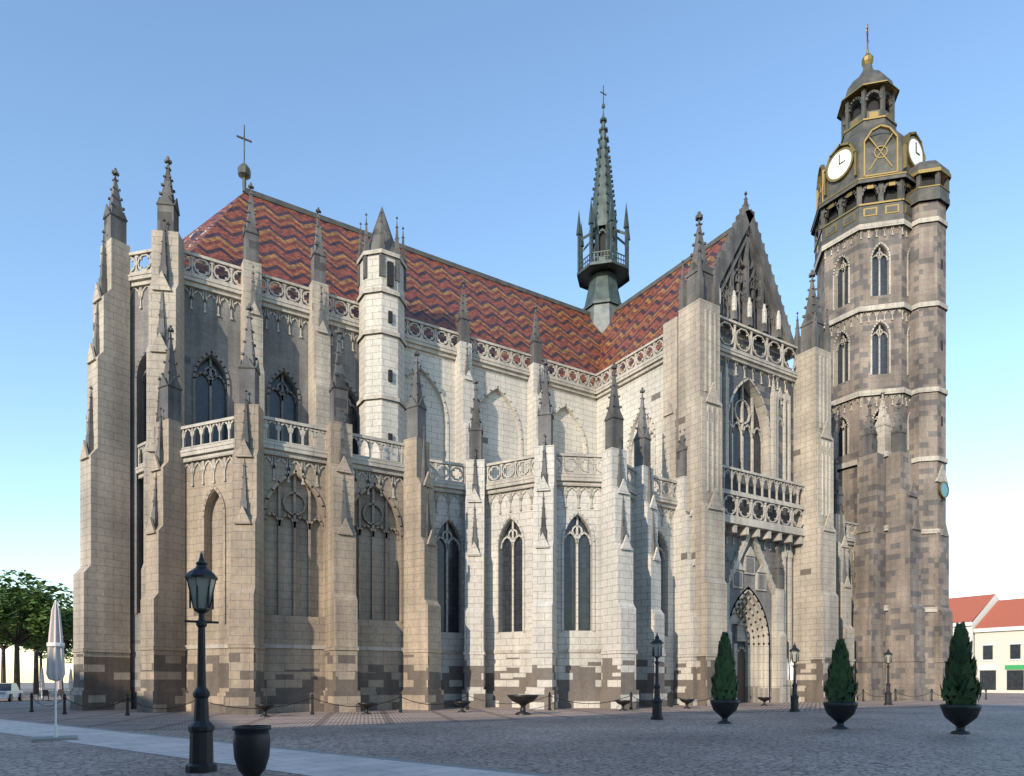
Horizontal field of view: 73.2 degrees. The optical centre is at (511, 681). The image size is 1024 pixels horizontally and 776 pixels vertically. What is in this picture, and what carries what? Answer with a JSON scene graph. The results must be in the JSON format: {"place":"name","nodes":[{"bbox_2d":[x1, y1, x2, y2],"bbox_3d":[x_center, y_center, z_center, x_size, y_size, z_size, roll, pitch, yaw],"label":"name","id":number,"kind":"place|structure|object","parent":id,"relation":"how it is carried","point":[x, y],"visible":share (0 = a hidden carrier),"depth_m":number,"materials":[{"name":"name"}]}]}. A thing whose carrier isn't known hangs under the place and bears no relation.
{"place":"outdoors","nodes":[
{"label":"outdoors","id":0,"kind":"place"},
{"bbox_2d":[0,683,1023,775],"bbox_3d":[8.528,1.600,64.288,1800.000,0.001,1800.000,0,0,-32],"label":"ground","id":1,"kind":"structure","parent":0,"point":[914,741],"depth_m":16.88,"materials":[{"name":"grey stone"}]},
{"bbox_2d":[0,586,48,682],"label":"tree","id":2,"kind":"object","parent":1,"relation":"on","point":[3,647],"visible":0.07,"depth_m":90.21,"materials":[{"name":"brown plant"}]},
{"bbox_2d":[0,570,72,689],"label":"tree","id":3,"kind":"object","parent":1,"relation":"on","point":[33,607],"visible":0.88,"depth_m":71.43,"materials":[{"name":"green plant"}]},
{"bbox_2d":[0,586,72,693],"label":"tree","id":4,"kind":"object","parent":1,"relation":"on","point":[5,635],"visible":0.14,"depth_m":83.80,"materials":[{"name":"green plant"}]},
{"bbox_2d":[24,595,72,688],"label":"tree","id":5,"kind":"object","parent":1,"relation":"on","point":[67,643],"visible":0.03,"depth_m":108.83,"materials":[{"name":"green plant"}]},
{"bbox_2d":[38,636,72,681],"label":"tree","id":6,"kind":"object","parent":1,"relation":"on","point":[42,657],"visible":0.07,"depth_m":133.73,"materials":[{"name":"green plant"}]},
{"bbox_2d":[67,668,72,697],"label":"parasol","id":7,"kind":"object","parent":1,"relation":"on","point":[70,684],"visible":0.71,"depth_m":67.72,"materials":[{"name":"grey fabric"}]},
{"bbox_2d":[184,552,218,773],"bbox_3d":[-5.495,-0.340,12.191,0.515,3.880,0.515,0,0,-4],"label":"lamp post","id":8,"kind":"object","parent":1,"relation":"on","point":[201,577],"visible":1,"depth_m":12.08,"materials":[{"name":"black metal"}]},
{"bbox_2d":[232,725,270,775],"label":"planter pot","id":9,"kind":"object","parent":1,"relation":"on","point":[251,747],"visible":1,"depth_m":9.82,"materials":[{"name":"black metal"}]},
{"bbox_2d":[0,718,560,775],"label":"footpath","id":10,"kind":"structure","parent":1,"relation":"on","point":[304,762],"depth_m":14.56,"materials":[{"name":"grey"}]},
{"bbox_2d":[32,601,76,741],"bbox_3d":[-12.485,-0.300,18.848,1.000,3.800,1.000,0,0,-32],"label":"closed parasol","id":11,"kind":"object","parent":10,"relation":"on","point":[55,666],"visible":1,"depth_m":18.76,"materials":[{"name":"grey fabric"}]},
{"bbox_2d":[70,156,857,714],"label":"cathedral","id":12,"kind":"structure","parent":1,"relation":"on","point":[374,500],"depth_m":41.02,"materials":[{"name":"beige stone"}]},
{"bbox_2d":[144,125,731,387],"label":"roof","id":13,"kind":"structure","parent":12,"relation":"attached to","point":[501,312],"depth_m":52.50,"materials":[{"name":"red tile"}]},
{"bbox_2d":[576,85,629,332],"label":"spire","id":14,"kind":"structure","parent":12,"relation":"on","point":[603,275],"depth_m":63.33,"materials":[{"name":"green"}]},
{"bbox_2d":[0,693,1023,729],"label":"paving apron","id":15,"kind":"object","parent":1,"relation":"on","point":[15,709],"depth_m":33.01,"materials":[{"name":"grey stone"}]},
{"bbox_2d":[0,683,22,701],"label":"car","id":16,"kind":"object","parent":15,"relation":"on","point":[10,691],"visible":1,"depth_m":54.01,"materials":[{"name":"white metal"}]},
{"bbox_2d":[35,668,47,698],"bbox_3d":[-43.433,0.150,63.657,1.000,2.900,1.000,0,0,-32],"label":"parasol","id":17,"kind":"object","parent":15,"relation":"on","point":[41,684],"visible":0.88,"depth_m":63.57,"materials":[{"name":"grey fabric"}]},
{"bbox_2d":[37,690,61,700],"bbox_3d":[-37.887,1.150,56.446,1.690,0.900,1.778,0,0,-32],"label":"cafe set","id":18,"kind":"object","parent":15,"relation":"on","point":[45,692],"visible":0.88,"depth_m":55.68,"materials":[{"name":"brown metal"}]},
{"bbox_2d":[52,680,61,698],"bbox_3d":[-40.656,0.150,61.855,1.000,2.900,1.000,0,0,-32],"label":"parasol","id":19,"kind":"object","parent":15,"relation":"on","point":[59,684],"visible":0.34,"depth_m":61.73,"materials":[{"name":"grey fabric"}]},
{"bbox_2d":[53,689,66,699],"bbox_3d":[-38.629,1.150,59.520,1.690,0.900,1.778,0,0,-32],"label":"cafe set","id":20,"kind":"object","parent":15,"relation":"on","point":[59,691],"visible":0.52,"depth_m":58.68,"materials":[{"name":"brown"}]},
{"bbox_2d":[254,704,274,716],"bbox_3d":[-11.127,1.320,31.017,0.900,0.560,0.877,0,0,-32],"label":"bowl planter","id":21,"kind":"object","parent":15,"relation":"on","point":[264,707],"visible":1,"depth_m":30.83,"materials":[{"name":"black metal"}]},
{"bbox_2d":[358,702,375,713],"bbox_3d":[-7.035,1.320,33.338,0.900,0.560,0.877,0,0,-32],"label":"bowl planter","id":22,"kind":"object","parent":15,"relation":"on","point":[366,705],"visible":0.98,"depth_m":33.14,"materials":[{"name":"black metal"}]},
{"bbox_2d":[29,691,712,715],"bbox_3d":[-4.921,1.090,36.200,39.439,1.020,7.917,0,0,-13],"label":"bollard chain","id":23,"kind":"object","parent":15,"relation":"on","point":[127,699],"visible":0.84,"depth_m":35.05,"materials":[{"name":"black metal"}]},
{"bbox_2d":[453,701,470,711],"bbox_3d":[-2.562,1.320,35.425,0.900,0.560,0.877,0,0,-32],"label":"bowl planter","id":24,"kind":"object","parent":15,"relation":"on","point":[461,704],"visible":0.98,"depth_m":35.25,"materials":[{"name":"black metal"}]},
{"bbox_2d":[507,695,538,714],"bbox_3d":[0.522,1.124,32.754,1.530,0.952,1.492,0,0,-32],"label":"urn","id":25,"kind":"object","parent":15,"relation":"on","point":[522,701],"visible":0.96,"depth_m":32.36,"materials":[{"name":"black metal"}]},
{"bbox_2d":[615,700,630,710],"bbox_3d":[6.045,1.320,37.502,0.900,0.560,0.877,0,0,-32],"label":"bowl planter","id":26,"kind":"object","parent":15,"relation":"on","point":[622,703],"visible":1,"depth_m":37.29,"materials":[{"name":"grey stone"}]},
{"bbox_2d":[680,699,694,708],"bbox_3d":[10.265,1.320,40.374,0.900,0.560,0.877,0,0,-32],"label":"bowl planter","id":27,"kind":"object","parent":15,"relation":"on","point":[686,701],"visible":1,"depth_m":40.16,"materials":[{"name":"grey stone"}]},
{"bbox_2d":[757,697,771,705],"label":"bowl planter","id":28,"kind":"object","parent":15,"relation":"on","point":[764,699],"visible":1,"depth_m":44.76,"materials":[{"name":"grey stone"}]},
{"bbox_2d":[810,24,952,700],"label":"tower","id":29,"kind":"structure","parent":15,"relation":"on","point":[879,227],"depth_m":59.12,"materials":[{"name":"brown"}]},
{"bbox_2d":[884,648,892,704],"bbox_3d":[25.137,-0.315,46.012,0.515,3.830,0.515,0,0,-4],"label":"lamp post","id":30,"kind":"object","parent":15,"relation":"on","point":[888,654],"visible":0.98,"depth_m":45.91,"materials":[{"name":"black metal"}]},
{"bbox_2d":[856,688,986,700],"bbox_3d":[33.216,1.090,55.838,18.282,1.020,1.667,0,0,-23],"label":"bollard chain","id":31,"kind":"object","parent":15,"relation":"on","point":[895,691],"visible":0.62,"depth_m":55.35,"materials":[{"name":"black metal"}]},
{"bbox_2d":[650,633,663,719],"bbox_3d":[6.034,-0.215,28.651,0.515,3.630,0.515,0,0,30],"label":"lamp post","id":32,"kind":"object","parent":1,"relation":"on","point":[656,642],"visible":1,"depth_m":28.54,"materials":[{"name":"black metal"}]},
{"bbox_2d":[710,700,739,723],"bbox_3d":[8.037,1.150,26.012,1.100,0.900,1.100,0,0,-32],"label":"planter","id":33,"kind":"object","parent":1,"relation":"on","point":[724,709],"visible":0.98,"depth_m":25.69,"materials":[{"name":"black"}]},
{"bbox_2d":[710,632,739,699],"bbox_3d":[8.028,-0.504,26.013,1.090,2.827,1.110,0,0,-32],"label":"thuja tree","id":34,"kind":"object","parent":33,"relation":"in","point":[724,682],"visible":0.99,"depth_m":25.72,"materials":[{"name":"green plant"}]},
{"bbox_2d":[789,643,799,711],"bbox_3d":[14.769,-0.215,35.996,0.515,3.630,0.515,0,0,30],"label":"lamp post","id":35,"kind":"object","parent":1,"relation":"on","point":[794,658],"visible":0.99,"depth_m":35.88,"materials":[{"name":"black metal"}]},
{"bbox_2d":[823,702,858,729],"bbox_3d":[10.973,1.150,23.012,1.100,0.900,1.100,0,0,-32],"label":"planter","id":36,"kind":"object","parent":1,"relation":"on","point":[840,714],"visible":0.95,"depth_m":22.71,"materials":[{"name":"black"}]},
{"bbox_2d":[823,638,858,702],"bbox_3d":[10.973,-0.284,23.019,1.098,2.360,1.140,0,0,-32],"label":"thuja tree","id":37,"kind":"object","parent":36,"relation":"in","point":[840,686],"visible":1,"depth_m":22.73,"materials":[{"name":"green plant"}]},
{"bbox_2d":[940,704,982,734],"bbox_3d":[13.602,1.150,20.881,1.100,0.900,1.100,0,0,-32],"label":"planter","id":38,"kind":"object","parent":1,"relation":"on","point":[960,717],"visible":0.95,"depth_m":20.60,"materials":[{"name":"black"}]},
{"bbox_2d":[939,621,982,704],"bbox_3d":[13.594,-0.456,20.873,1.160,2.736,1.118,0,0,-32],"label":"thuja tree","id":39,"kind":"object","parent":38,"relation":"in","point":[961,684],"visible":0.99,"depth_m":20.63,"materials":[{"name":"green plant"}]},
{"bbox_2d":[949,594,999,657],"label":"townhouse","id":40,"kind":"structure","parent":1,"relation":"on","point":[971,612],"depth_m":100.81,"materials":[{"name":"red tile"}]},
{"bbox_2d":[974,598,1023,692],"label":"townhouse","id":41,"kind":"structure","parent":1,"relation":"on","point":[999,640],"depth_m":95.26,"materials":[{"name":"beige paint"}]},
{"bbox_2d":[0,0,1023,682],"label":"sky","id":42,"kind":"structure","parent":0,"point":[475,125],"materials":[{"name":"blue"}]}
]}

